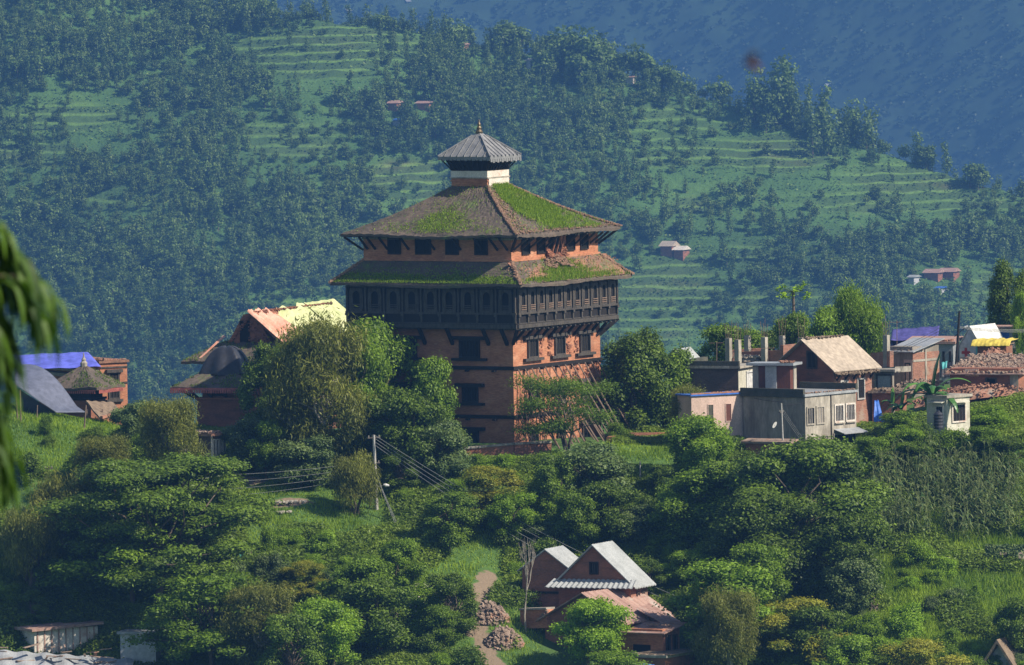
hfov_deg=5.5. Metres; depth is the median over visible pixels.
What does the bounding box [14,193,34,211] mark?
hillside tree
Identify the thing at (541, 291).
gallery window
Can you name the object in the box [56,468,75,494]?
shrub
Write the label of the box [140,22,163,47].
hillside tree
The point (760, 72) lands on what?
hillside tree
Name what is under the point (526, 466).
shrub
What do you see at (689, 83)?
hillside tree
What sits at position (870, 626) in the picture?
shrub
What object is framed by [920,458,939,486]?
maize plant
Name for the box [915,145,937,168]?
hillside tree
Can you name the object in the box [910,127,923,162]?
hillside tree
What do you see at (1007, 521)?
maize plant
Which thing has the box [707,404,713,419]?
window
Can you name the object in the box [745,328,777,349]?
broadleaf tree
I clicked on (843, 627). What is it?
shrub
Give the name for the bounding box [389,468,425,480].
shrub
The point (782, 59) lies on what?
hillside tree
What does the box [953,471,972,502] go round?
maize plant
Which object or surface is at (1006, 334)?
house
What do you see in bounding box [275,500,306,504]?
stones
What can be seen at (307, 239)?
hillside tree
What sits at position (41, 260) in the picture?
hillside tree
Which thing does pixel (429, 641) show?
shrub
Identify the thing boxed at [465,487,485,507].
shrub
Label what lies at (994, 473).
maize plant
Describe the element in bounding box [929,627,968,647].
shrub
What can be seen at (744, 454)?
shrub
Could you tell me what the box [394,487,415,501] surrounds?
shrub
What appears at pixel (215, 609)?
shrub
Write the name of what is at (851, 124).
hillside tree
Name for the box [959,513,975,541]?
maize plant
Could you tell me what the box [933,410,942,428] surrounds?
water tank
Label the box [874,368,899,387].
house
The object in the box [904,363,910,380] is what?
door
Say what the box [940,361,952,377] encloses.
dark sheet
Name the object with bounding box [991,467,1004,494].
maize plant
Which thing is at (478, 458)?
shrub
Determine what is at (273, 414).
feathery tree
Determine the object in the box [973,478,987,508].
maize plant
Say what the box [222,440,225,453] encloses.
window
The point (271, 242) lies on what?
hillside tree
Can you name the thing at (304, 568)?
yellow tipped tree
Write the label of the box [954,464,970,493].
maize plant
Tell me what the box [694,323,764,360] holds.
broadleaf tree
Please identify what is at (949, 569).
shrub
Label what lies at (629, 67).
hillside tree
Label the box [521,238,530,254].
window
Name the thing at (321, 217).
hillside tree
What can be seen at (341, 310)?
tarpaulin
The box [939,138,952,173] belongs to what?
hillside tree
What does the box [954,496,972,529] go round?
maize plant
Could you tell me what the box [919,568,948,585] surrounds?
shrub
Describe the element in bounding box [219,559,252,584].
shrub
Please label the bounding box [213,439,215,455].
window
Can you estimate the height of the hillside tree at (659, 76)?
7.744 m
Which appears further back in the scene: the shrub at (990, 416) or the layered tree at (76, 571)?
the shrub at (990, 416)
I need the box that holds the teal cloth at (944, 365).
[941,361,946,369]
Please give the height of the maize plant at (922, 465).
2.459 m
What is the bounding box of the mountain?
[213,0,1023,194]
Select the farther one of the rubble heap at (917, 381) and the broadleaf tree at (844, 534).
the rubble heap at (917, 381)
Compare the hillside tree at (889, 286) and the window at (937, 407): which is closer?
the window at (937, 407)
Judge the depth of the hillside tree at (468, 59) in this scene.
2772.61 m
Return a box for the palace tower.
[328,120,634,442]
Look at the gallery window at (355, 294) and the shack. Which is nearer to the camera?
the gallery window at (355, 294)
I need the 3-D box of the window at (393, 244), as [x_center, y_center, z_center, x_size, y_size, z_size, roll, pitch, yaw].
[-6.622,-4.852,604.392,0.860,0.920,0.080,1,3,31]
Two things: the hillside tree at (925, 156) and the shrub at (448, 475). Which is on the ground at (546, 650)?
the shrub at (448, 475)
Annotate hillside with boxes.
[0,0,1023,421]
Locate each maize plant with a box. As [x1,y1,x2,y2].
[865,440,886,474]
[870,459,882,480]
[873,451,893,483]
[875,450,891,481]
[879,447,894,480]
[882,445,904,478]
[885,442,899,476]
[885,464,903,491]
[885,506,895,538]
[887,477,899,515]
[889,433,903,460]
[889,460,898,491]
[889,490,903,531]
[891,460,910,491]
[891,505,914,533]
[894,482,909,507]
[896,501,916,535]
[898,445,909,477]
[899,488,918,521]
[902,461,917,488]
[905,476,921,505]
[905,511,920,531]
[907,456,919,485]
[909,484,929,513]
[909,505,919,536]
[911,491,932,519]
[911,497,928,527]
[912,448,927,479]
[912,481,933,513]
[912,498,932,531]
[913,492,926,521]
[915,457,926,489]
[915,486,938,525]
[915,497,937,534]
[916,479,933,506]
[919,468,942,499]
[919,510,940,534]
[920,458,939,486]
[921,461,934,488]
[923,435,941,464]
[923,446,933,478]
[925,462,937,500]
[926,458,941,492]
[926,491,940,523]
[930,467,949,503]
[930,472,946,497]
[933,486,946,514]
[934,498,947,523]
[935,469,955,501]
[935,494,951,521]
[938,484,956,505]
[938,504,948,532]
[939,452,950,475]
[939,452,959,482]
[939,454,952,485]
[940,495,959,526]
[940,496,954,532]
[942,471,963,500]
[944,498,962,541]
[945,453,961,480]
[945,461,958,486]
[945,500,961,534]
[947,450,960,479]
[948,465,970,500]
[950,477,968,511]
[950,482,961,509]
[951,512,966,538]
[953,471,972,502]
[954,453,973,481]
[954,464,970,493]
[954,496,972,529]
[955,487,974,519]
[957,441,973,472]
[957,501,976,533]
[957,508,970,539]
[958,431,974,470]
[959,496,976,530]
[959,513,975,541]
[960,489,982,524]
[962,444,976,476]
[962,482,981,508]
[967,460,980,485]
[968,453,983,484]
[971,467,991,501]
[971,475,985,505]
[971,482,993,516]
[971,491,986,522]
[972,452,983,483]
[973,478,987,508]
[974,487,994,520]
[975,504,995,536]
[975,515,984,538]
[976,482,999,512]
[979,442,1000,477]
[979,477,996,505]
[980,475,996,512]
[982,460,1000,490]
[982,502,1000,528]
[983,456,997,486]
[983,457,1003,486]
[986,451,1003,483]
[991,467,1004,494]
[991,496,1004,524]
[992,496,1008,527]
[995,497,1016,526]
[996,495,1013,533]
[997,453,1016,479]
[997,491,1020,524]
[998,462,1016,493]
[999,455,1018,488]
[1000,468,1019,492]
[1000,500,1017,538]
[1001,510,1013,532]
[1002,470,1023,505]
[1006,442,1013,475]
[1006,455,1021,482]
[1006,503,1023,536]
[1007,495,1023,523]
[1008,476,1022,510]
[1009,485,1023,512]
[1014,466,1022,492]
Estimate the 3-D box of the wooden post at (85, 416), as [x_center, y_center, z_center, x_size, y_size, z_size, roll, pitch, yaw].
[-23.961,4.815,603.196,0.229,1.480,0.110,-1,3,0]
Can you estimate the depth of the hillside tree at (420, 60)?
2762.46 m
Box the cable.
[691,371,776,401]
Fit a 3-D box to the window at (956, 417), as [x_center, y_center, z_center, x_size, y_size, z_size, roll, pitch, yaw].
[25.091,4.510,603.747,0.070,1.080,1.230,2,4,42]
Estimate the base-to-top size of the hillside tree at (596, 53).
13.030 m
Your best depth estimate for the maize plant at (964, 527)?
590.16 m
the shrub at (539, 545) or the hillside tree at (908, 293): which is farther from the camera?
the hillside tree at (908, 293)
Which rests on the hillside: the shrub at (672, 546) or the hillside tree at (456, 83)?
the hillside tree at (456, 83)
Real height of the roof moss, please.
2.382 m
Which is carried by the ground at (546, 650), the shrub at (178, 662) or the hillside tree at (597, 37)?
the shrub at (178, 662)
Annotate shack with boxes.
[977,341,1014,353]
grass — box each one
[333,181,629,283]
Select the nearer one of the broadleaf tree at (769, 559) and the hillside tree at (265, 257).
the broadleaf tree at (769, 559)
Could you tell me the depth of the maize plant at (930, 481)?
594.22 m
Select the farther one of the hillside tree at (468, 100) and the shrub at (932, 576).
the hillside tree at (468, 100)
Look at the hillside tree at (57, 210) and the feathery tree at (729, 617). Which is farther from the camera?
the hillside tree at (57, 210)
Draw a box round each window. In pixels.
[105,369,122,401]
[212,390,226,395]
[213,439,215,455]
[216,439,218,455]
[219,439,222,458]
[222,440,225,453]
[349,288,363,310]
[368,288,381,310]
[386,288,400,311]
[387,238,400,253]
[391,335,424,359]
[393,382,414,390]
[405,289,419,311]
[415,238,430,254]
[423,289,437,311]
[442,289,456,311]
[445,239,458,254]
[451,336,486,360]
[454,383,484,405]
[458,427,485,442]
[461,289,474,312]
[474,239,487,254]
[479,289,493,312]
[498,290,512,312]
[520,289,526,312]
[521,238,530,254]
[523,334,544,361]
[528,426,539,440]
[529,288,535,311]
[536,237,545,253]
[538,287,544,310]
[547,287,553,309]
[550,332,570,358]
[556,286,562,308]
[565,285,571,307]
[566,234,575,250]
[574,284,580,307]
[575,329,595,355]
[578,377,595,399]
[579,420,594,436]
[580,232,588,249]
[583,283,589,306]
[589,562,598,574]
[592,282,598,305]
[601,281,606,304]
[610,280,615,303]
[665,635,670,650]
[672,634,677,649]
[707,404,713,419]
[725,403,731,421]
[806,351,817,368]
[806,406,814,425]
[816,405,824,424]
[834,403,845,423]
[845,402,856,422]
[856,378,864,399]
[935,405,943,423]
[951,403,965,422]
[985,378,996,384]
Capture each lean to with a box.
[86,400,117,425]
[636,603,680,622]
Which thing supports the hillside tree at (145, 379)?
on the hillside
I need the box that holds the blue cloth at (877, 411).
[873,400,884,422]
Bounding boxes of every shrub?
[8,502,28,514]
[14,449,52,484]
[33,564,67,591]
[35,411,54,435]
[40,433,58,446]
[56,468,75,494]
[57,448,79,471]
[58,614,93,632]
[77,426,104,441]
[117,599,155,623]
[126,433,151,459]
[169,658,184,664]
[176,650,208,659]
[193,604,219,612]
[218,647,232,657]
[218,657,237,664]
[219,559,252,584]
[252,550,292,583]
[254,526,288,551]
[277,527,305,545]
[290,586,301,601]
[304,551,325,565]
[305,525,346,554]
[315,570,341,587]
[325,657,351,664]
[329,554,352,570]
[340,450,355,457]
[353,553,379,559]
[361,659,377,664]
[386,596,426,621]
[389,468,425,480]
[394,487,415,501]
[405,614,428,637]
[410,578,435,599]
[414,632,450,658]
[422,468,437,479]
[430,650,455,664]
[441,478,466,492]
[445,468,468,477]
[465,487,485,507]
[469,453,486,468]
[479,453,520,468]
[491,518,533,545]
[502,472,529,485]
[506,561,524,580]
[508,461,531,475]
[525,454,543,464]
[525,534,559,562]
[534,497,560,523]
[596,517,628,543]
[605,421,631,435]
[623,502,637,512]
[635,494,657,508]
[651,479,672,500]
[660,538,691,563]
[665,416,676,427]
[674,592,702,620]
[719,447,755,465]
[752,628,770,643]
[762,641,780,653]
[775,651,807,664]
[829,617,851,633]
[845,611,887,639]
[847,608,866,617]
[852,451,885,477]
[867,637,903,654]
[885,597,925,640]
[893,576,924,591]
[895,567,917,579]
[896,536,938,568]
[913,419,947,456]
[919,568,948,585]
[920,613,935,624]
[921,595,943,612]
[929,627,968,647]
[934,555,959,579]
[935,426,969,454]
[935,644,966,663]
[941,550,960,559]
[943,586,965,605]
[950,446,968,458]
[957,612,976,626]
[964,583,986,598]
[966,652,988,664]
[967,643,989,656]
[970,404,1014,428]
[983,653,1003,664]
[1013,651,1023,663]
[1016,517,1023,538]
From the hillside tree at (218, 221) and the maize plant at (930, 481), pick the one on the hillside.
the hillside tree at (218, 221)
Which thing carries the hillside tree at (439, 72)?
on the hillside
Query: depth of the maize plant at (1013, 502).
593.13 m
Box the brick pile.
[733,354,760,361]
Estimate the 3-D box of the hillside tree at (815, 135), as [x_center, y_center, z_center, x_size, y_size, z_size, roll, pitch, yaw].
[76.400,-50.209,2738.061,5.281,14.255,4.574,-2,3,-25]
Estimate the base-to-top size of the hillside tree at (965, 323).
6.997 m
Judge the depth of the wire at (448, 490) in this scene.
590.97 m
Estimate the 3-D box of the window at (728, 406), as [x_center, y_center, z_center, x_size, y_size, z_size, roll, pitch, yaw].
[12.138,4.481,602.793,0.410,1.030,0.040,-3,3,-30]
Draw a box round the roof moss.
[61,339,258,387]
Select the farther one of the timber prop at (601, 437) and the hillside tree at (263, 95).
the hillside tree at (263, 95)
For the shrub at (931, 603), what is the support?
on the ground at (546, 650)
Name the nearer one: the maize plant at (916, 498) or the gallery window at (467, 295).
the maize plant at (916, 498)
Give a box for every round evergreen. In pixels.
[403,355,460,441]
[526,452,576,516]
[598,324,676,435]
[626,334,695,427]
[983,257,1023,324]
[1013,268,1023,286]
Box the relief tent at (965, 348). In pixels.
[959,323,1002,360]
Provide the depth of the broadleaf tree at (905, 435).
599.14 m
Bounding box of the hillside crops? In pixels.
[0,0,1023,405]
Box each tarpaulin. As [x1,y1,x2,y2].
[15,352,100,368]
[199,345,248,375]
[247,307,295,341]
[276,302,327,326]
[304,299,347,330]
[970,338,1015,346]
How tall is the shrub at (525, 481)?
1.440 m
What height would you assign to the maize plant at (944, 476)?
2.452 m
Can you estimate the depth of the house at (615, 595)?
578.25 m
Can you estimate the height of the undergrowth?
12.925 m
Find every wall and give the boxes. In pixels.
[465,440,551,456]
[519,607,554,627]
[607,432,664,441]
[999,551,1023,564]
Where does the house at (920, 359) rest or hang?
on the ground at (546, 650)
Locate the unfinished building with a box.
[724,317,910,387]
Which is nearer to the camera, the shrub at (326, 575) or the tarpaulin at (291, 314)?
the shrub at (326, 575)
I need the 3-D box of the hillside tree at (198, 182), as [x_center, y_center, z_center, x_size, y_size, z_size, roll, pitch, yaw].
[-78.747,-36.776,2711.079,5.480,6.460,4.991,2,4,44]
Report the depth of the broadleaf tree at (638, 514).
588.37 m
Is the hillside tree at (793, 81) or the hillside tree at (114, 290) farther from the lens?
the hillside tree at (793, 81)
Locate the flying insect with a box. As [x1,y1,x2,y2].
[744,52,760,70]
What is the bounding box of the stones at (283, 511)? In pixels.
[273,510,291,513]
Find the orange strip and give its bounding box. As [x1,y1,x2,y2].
[199,335,225,357]
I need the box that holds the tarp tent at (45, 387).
[15,364,84,412]
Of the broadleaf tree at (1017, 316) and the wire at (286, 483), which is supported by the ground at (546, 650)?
the broadleaf tree at (1017, 316)
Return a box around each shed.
[188,429,225,458]
[625,648,697,664]
[746,360,801,388]
[868,387,910,422]
[907,336,962,383]
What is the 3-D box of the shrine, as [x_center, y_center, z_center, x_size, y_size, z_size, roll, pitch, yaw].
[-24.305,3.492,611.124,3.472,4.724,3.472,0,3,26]
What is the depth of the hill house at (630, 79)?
2770.72 m
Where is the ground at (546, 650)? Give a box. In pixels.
[0,384,1023,664]
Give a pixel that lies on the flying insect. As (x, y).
(750, 62)
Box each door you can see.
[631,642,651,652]
[746,370,752,387]
[817,434,828,439]
[833,433,856,443]
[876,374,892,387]
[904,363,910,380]
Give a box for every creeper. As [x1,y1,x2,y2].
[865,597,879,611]
[983,543,1023,566]
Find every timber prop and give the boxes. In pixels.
[518,370,560,448]
[525,369,559,433]
[531,368,573,445]
[538,367,579,442]
[545,367,584,441]
[551,366,598,441]
[558,365,603,440]
[565,364,606,439]
[566,397,594,439]
[571,364,608,424]
[578,363,612,422]
[585,362,618,423]
[591,362,630,427]
[597,361,629,425]
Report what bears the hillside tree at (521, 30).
on the hillside
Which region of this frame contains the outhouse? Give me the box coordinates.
[619,621,686,652]
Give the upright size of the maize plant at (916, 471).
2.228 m
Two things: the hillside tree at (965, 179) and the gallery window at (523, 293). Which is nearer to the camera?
the gallery window at (523, 293)
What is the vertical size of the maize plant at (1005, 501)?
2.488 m
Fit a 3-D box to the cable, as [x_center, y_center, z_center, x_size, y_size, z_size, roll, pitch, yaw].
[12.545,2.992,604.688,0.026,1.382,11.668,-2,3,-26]
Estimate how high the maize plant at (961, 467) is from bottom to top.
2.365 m
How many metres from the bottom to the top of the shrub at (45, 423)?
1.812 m
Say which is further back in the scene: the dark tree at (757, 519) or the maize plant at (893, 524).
the maize plant at (893, 524)
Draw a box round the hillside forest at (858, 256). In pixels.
[0,0,1023,419]
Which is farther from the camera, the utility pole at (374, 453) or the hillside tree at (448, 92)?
the hillside tree at (448, 92)
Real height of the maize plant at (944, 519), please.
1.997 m
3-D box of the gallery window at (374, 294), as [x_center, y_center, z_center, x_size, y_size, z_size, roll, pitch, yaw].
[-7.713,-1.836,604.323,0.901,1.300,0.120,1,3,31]
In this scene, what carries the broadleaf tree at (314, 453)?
on the ground at (546, 650)
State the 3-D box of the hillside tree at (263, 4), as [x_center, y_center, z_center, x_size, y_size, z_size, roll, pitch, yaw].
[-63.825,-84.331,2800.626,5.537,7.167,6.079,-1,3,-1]
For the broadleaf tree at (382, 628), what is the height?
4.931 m
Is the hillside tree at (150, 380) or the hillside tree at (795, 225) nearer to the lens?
the hillside tree at (150, 380)
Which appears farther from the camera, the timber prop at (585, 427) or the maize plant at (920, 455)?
the timber prop at (585, 427)
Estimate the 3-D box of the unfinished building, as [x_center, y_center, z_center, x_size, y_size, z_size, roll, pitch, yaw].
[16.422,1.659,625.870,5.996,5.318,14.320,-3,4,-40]
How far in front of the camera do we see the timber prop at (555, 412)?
601.93 m
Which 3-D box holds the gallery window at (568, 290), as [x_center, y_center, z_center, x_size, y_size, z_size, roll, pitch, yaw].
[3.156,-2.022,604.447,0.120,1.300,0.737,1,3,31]
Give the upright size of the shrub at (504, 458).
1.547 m
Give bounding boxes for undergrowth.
[0,391,1023,664]
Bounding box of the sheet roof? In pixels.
[0,643,133,664]
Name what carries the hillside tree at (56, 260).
on the hillside
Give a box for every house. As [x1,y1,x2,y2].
[14,620,103,654]
[40,357,128,422]
[387,100,405,111]
[393,118,401,127]
[415,101,435,111]
[517,545,578,607]
[524,58,534,68]
[535,588,675,653]
[545,541,655,605]
[626,75,638,84]
[659,241,679,257]
[665,347,698,380]
[672,246,690,260]
[675,390,743,436]
[685,357,752,391]
[740,382,867,444]
[777,334,881,427]
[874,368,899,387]
[882,337,944,398]
[907,275,920,284]
[922,269,944,281]
[924,393,972,436]
[934,286,946,293]
[940,268,960,281]
[943,352,1023,402]
[984,637,1021,664]
[996,325,1022,353]
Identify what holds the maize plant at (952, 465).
on the ground at (546, 650)
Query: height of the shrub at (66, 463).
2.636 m
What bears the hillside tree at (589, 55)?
on the hillside
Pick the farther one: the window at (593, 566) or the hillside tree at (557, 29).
the hillside tree at (557, 29)
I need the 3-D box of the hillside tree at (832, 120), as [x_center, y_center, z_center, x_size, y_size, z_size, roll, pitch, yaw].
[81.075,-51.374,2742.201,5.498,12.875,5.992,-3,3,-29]
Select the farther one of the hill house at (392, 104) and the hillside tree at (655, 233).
the hill house at (392, 104)
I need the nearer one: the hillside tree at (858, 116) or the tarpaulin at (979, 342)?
the tarpaulin at (979, 342)
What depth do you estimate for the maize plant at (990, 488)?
593.47 m
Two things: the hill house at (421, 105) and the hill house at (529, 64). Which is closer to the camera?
the hill house at (421, 105)
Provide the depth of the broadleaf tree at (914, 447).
598.08 m
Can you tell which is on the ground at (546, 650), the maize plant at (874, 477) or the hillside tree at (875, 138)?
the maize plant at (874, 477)
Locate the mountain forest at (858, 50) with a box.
[193,0,1023,196]
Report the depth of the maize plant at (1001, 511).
591.22 m
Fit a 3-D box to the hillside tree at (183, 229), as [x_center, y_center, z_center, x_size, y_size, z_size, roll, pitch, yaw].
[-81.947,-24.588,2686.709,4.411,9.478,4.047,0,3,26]
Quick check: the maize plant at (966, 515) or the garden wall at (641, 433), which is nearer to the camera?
the maize plant at (966, 515)
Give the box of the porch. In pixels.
[741,438,798,456]
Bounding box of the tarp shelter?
[890,326,938,345]
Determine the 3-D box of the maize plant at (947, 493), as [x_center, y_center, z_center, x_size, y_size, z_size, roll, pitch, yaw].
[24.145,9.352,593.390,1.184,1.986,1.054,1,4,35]
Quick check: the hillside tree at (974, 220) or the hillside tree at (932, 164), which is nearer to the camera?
the hillside tree at (974, 220)
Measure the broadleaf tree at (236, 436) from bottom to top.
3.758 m
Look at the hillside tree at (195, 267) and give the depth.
2666.84 m
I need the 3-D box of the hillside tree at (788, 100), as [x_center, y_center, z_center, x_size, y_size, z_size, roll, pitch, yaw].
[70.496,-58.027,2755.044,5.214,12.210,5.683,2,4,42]
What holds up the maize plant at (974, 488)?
on the ground at (546, 650)
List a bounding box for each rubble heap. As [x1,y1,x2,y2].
[470,600,511,625]
[484,625,524,650]
[891,378,948,393]
[906,382,1023,407]
[982,347,1005,354]
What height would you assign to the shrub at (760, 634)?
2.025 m
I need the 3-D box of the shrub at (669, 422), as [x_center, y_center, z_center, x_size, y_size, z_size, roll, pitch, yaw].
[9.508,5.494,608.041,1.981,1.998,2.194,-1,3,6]
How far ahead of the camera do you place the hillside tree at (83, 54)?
2776.90 m
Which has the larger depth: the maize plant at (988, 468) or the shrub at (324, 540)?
the maize plant at (988, 468)
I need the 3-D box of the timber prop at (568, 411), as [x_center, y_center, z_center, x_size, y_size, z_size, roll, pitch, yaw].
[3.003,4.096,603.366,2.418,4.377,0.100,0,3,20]
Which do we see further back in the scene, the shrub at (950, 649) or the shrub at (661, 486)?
the shrub at (661, 486)
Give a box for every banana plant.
[881,387,896,413]
[887,393,915,412]
[895,352,969,412]
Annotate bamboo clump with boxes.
[830,277,894,354]
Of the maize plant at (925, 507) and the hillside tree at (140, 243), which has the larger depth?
the hillside tree at (140, 243)
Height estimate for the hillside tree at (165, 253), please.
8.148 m
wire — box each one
[232,477,333,488]
[235,461,370,474]
[248,471,336,480]
[254,483,330,493]
[376,436,672,594]
[376,439,657,595]
[377,443,543,546]
[378,447,540,551]
[888,321,956,354]
[889,317,957,352]
[960,326,1023,329]
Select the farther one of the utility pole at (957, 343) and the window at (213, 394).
the utility pole at (957, 343)
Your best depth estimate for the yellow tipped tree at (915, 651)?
570.05 m
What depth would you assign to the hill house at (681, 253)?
2696.25 m
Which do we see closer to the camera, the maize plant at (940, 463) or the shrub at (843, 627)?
the shrub at (843, 627)
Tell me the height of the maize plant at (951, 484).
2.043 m
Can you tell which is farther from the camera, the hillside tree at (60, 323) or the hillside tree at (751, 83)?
the hillside tree at (751, 83)
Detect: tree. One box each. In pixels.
[0,170,8,186]
[0,221,69,522]
[0,493,67,586]
[6,57,27,77]
[8,198,23,233]
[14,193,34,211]
[22,195,45,221]
[22,464,94,558]
[26,452,282,612]
[31,46,48,80]
[33,486,218,602]
[36,252,48,267]
[37,198,59,217]
[46,202,63,223]
[46,245,63,271]
[57,312,64,333]
[60,301,78,321]
[63,48,82,64]
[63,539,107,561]
[67,254,86,270]
[69,430,133,491]
[72,313,88,346]
[73,46,92,63]
[73,226,87,253]
[87,331,104,349]
[89,221,107,242]
[89,291,101,327]
[97,301,113,318]
[100,230,123,250]
[101,276,115,319]
[101,282,124,301]
[106,399,151,443]
[108,241,126,257]
[114,247,133,264]
[118,567,291,664]
[132,391,213,481]
[133,230,154,247]
[134,373,157,390]
[136,367,153,399]
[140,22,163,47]
[140,84,159,106]
[142,271,156,303]
[147,239,160,271]
[147,245,159,259]
[150,243,173,270]
[150,355,166,387]
[160,20,181,39]
[164,251,185,269]
[168,225,180,255]
[170,224,187,256]
[171,86,192,110]
[173,59,185,94]
[178,22,198,41]
[178,216,192,245]
[184,192,205,208]
[185,259,203,281]
[188,0,208,15]
[190,174,206,195]
[194,0,216,12]
[198,156,219,179]
[202,259,223,281]
[206,189,217,226]
[208,45,227,61]
[209,252,227,270]
[211,576,299,664]
[213,193,223,231]
[215,0,230,8]
[219,416,266,473]
[227,1,242,19]
[227,67,248,88]
[233,340,283,422]
[239,242,257,275]
[245,418,288,480]
[253,244,276,268]
[253,358,279,422]
[254,84,272,107]
[254,611,330,664]
[256,0,276,13]
[257,67,275,89]
[257,346,320,464]
[258,217,276,235]
[258,305,381,463]
[259,236,277,252]
[265,434,339,487]
[266,0,278,24]
[275,559,328,599]
[286,208,307,228]
[289,594,366,664]
[292,212,307,234]
[294,230,308,245]
[301,192,323,211]
[302,201,321,214]
[302,231,320,249]
[308,554,398,621]
[310,246,325,258]
[311,213,326,234]
[320,228,343,244]
[325,205,340,234]
[328,328,392,458]
[328,448,381,516]
[336,576,418,651]
[337,190,361,208]
[338,238,351,249]
[342,197,362,215]
[344,314,422,434]
[356,385,428,472]
[371,390,448,478]
[372,12,387,28]
[374,536,429,591]
[378,451,423,487]
[385,15,400,30]
[413,49,426,84]
[417,417,473,479]
[420,570,481,636]
[420,604,476,646]
[421,489,489,550]
[425,56,444,70]
[428,97,440,138]
[430,66,448,83]
[433,19,460,40]
[435,41,452,66]
[437,116,458,135]
[437,464,528,519]
[441,84,459,101]
[443,31,457,44]
[448,76,468,93]
[452,32,464,42]
[452,37,467,67]
[453,99,471,121]
[454,18,473,38]
[459,50,471,75]
[464,89,484,107]
[483,489,539,537]
[490,18,520,52]
[493,20,516,40]
[500,372,628,450]
[507,24,532,51]
[507,26,525,49]
[519,537,536,631]
[521,520,557,544]
[531,48,554,75]
[532,35,548,50]
[539,31,554,46]
[539,33,554,52]
[540,490,602,551]
[541,27,578,71]
[547,594,637,664]
[548,28,581,69]
[549,39,576,77]
[550,24,584,69]
[552,440,634,505]
[564,49,596,87]
[567,480,644,541]
[569,26,614,57]
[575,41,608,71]
[576,44,605,70]
[578,120,598,134]
[579,65,597,82]
[585,648,651,664]
[587,56,608,79]
[588,43,606,82]
[592,30,600,45]
[595,107,616,129]
[598,32,623,60]
[602,46,617,73]
[609,503,654,543]
[611,45,638,73]
[623,44,656,80]
[631,49,659,79]
[634,558,670,594]
[638,463,679,497]
[643,221,662,241]
[643,491,709,541]
[651,59,680,86]
[651,65,668,87]
[651,466,735,541]
[652,557,783,645]
[658,548,715,585]
[661,411,737,477]
[664,65,689,84]
[664,381,705,425]
[678,332,692,348]
[679,77,696,93]
[685,582,761,664]
[692,456,796,544]
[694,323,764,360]
[699,486,828,587]
[703,75,731,100]
[716,244,736,266]
[722,188,740,208]
[725,540,794,605]
[728,434,898,557]
[738,77,771,105]
[744,67,767,105]
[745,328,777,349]
[746,71,763,124]
[752,106,763,121]
[754,81,790,119]
[754,595,852,664]
[759,89,788,124]
[759,112,774,132]
[760,75,785,128]
[762,59,787,119]
[772,56,798,125]
[772,310,813,349]
[774,601,852,664]
[775,281,810,342]
[777,48,799,99]
[779,85,800,123]
[783,67,803,101]
[784,80,800,129]
[786,217,804,236]
[791,508,885,598]
[802,108,822,157]
[806,304,866,346]
[808,113,820,139]
[811,632,874,664]
[812,94,832,137]
[814,80,833,129]
[815,257,836,278]
[818,116,826,148]
[819,557,885,614]
[820,108,841,153]
[822,118,834,155]
[832,255,849,273]
[837,230,855,248]
[840,102,850,134]
[843,97,865,143]
[846,107,856,141]
[849,108,861,139]
[850,435,893,473]
[858,278,874,301]
[860,101,873,148]
[863,283,879,305]
[865,104,880,150]
[869,636,971,664]
[871,268,890,283]
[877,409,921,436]
[877,426,926,462]
[884,273,893,306]
[892,440,938,475]
[897,285,917,305]
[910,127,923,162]
[912,147,924,166]
[912,278,932,294]
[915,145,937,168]
[916,146,938,167]
[917,147,935,168]
[927,142,936,170]
[931,284,947,320]
[936,224,958,245]
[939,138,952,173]
[940,218,958,233]
[946,301,967,324]
[951,308,973,331]
[955,312,974,335]
[957,161,979,187]
[957,425,1000,459]
[963,212,978,243]
[963,217,983,232]
[964,162,990,187]
[966,165,988,189]
[974,163,992,187]
[982,435,1023,471]
[990,594,1023,653]
[1010,286,1023,354]
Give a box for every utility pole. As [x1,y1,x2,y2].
[367,435,380,509]
[779,403,783,439]
[955,311,960,363]
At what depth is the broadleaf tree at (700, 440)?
593.68 m
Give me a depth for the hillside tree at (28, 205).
2716.77 m
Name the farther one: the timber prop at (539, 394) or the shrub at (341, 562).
the timber prop at (539, 394)
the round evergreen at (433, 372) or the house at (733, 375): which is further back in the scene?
the house at (733, 375)
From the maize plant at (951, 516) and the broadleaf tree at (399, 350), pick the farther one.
the broadleaf tree at (399, 350)
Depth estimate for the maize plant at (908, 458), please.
597.66 m
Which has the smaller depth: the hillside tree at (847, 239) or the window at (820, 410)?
the window at (820, 410)
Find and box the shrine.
[57,352,125,419]
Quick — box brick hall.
[181,301,340,427]
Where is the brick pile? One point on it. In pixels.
(745, 357)
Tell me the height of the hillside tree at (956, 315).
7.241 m
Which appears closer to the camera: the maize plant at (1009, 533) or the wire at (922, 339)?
the maize plant at (1009, 533)
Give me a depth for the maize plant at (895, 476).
594.90 m
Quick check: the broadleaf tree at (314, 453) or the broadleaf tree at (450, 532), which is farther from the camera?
the broadleaf tree at (314, 453)
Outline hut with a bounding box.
[117,629,166,664]
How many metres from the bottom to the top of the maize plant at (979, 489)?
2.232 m
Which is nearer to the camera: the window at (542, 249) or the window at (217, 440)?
the window at (217, 440)
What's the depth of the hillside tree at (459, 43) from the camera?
2776.92 m
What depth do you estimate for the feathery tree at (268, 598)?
573.16 m
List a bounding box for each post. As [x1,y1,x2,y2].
[83,405,86,427]
[639,461,640,478]
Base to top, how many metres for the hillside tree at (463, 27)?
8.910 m
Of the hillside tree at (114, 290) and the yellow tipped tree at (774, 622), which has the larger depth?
the hillside tree at (114, 290)
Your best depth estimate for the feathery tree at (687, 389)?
603.13 m

